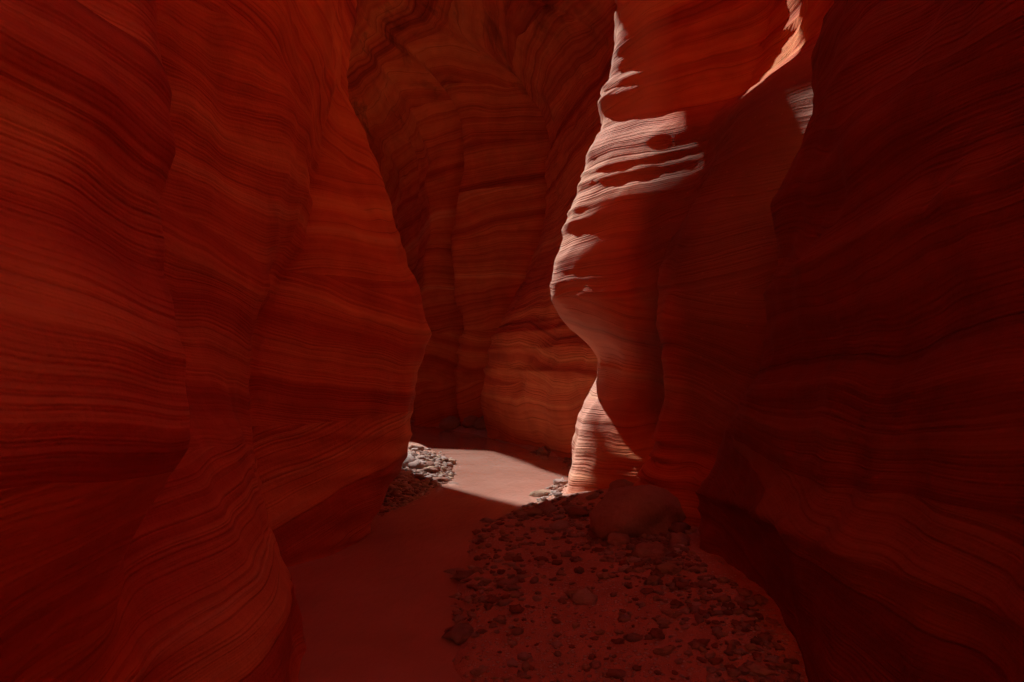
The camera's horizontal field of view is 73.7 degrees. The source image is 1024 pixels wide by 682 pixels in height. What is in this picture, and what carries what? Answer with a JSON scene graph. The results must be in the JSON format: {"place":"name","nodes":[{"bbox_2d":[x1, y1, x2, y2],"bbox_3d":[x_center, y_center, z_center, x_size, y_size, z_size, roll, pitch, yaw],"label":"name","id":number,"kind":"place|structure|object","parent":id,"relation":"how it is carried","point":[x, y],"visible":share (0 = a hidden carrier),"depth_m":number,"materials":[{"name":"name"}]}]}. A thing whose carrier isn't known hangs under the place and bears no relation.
{"place":"outdoors","nodes":[
{"label":"outdoors","id":0,"kind":"place"},
{"bbox_2d":[0,0,431,681],"bbox_3d":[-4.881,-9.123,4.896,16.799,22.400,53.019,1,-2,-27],"label":"canyon wall","id":1,"kind":"structure","parent":0,"point":[214,332],"depth_m":2.91,"materials":[{"name":"red stone"}]},
{"bbox_2d":[287,422,570,681],"bbox_3d":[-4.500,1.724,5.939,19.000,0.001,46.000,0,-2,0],"label":"path","id":2,"kind":"structure","parent":0,"point":[375,604],"depth_m":4.93,"materials":[{"name":"red sand"}]},
{"bbox_2d":[380,420,807,681],"bbox_3d":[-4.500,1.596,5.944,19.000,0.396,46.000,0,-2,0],"label":"canyon floor","id":3,"kind":"structure","parent":0,"point":[541,630],"depth_m":3.61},
{"bbox_2d":[439,416,685,560],"bbox_3d":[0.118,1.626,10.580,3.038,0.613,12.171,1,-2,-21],"label":"boulders","id":4,"kind":"object","parent":3,"relation":"on","point":[623,511],"visible":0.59,"depth_m":5.18,"materials":[{"name":"red stone"}]},
{"bbox_2d":[377,445,800,681],"bbox_3d":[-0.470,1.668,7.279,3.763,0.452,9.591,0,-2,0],"label":"gravel pebbles","id":5,"kind":"object","parent":3,"relation":"on","point":[404,482],"visible":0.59,"depth_m":4.08,"materials":[{"name":"gravel"}]},
{"bbox_2d":[347,0,1023,681],"bbox_3d":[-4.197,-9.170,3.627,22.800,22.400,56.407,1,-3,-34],"label":"canyon wall","id":6,"kind":"structure","parent":0,"point":[743,280],"depth_m":5.35,"materials":[{"name":"red stone"}]}
]}

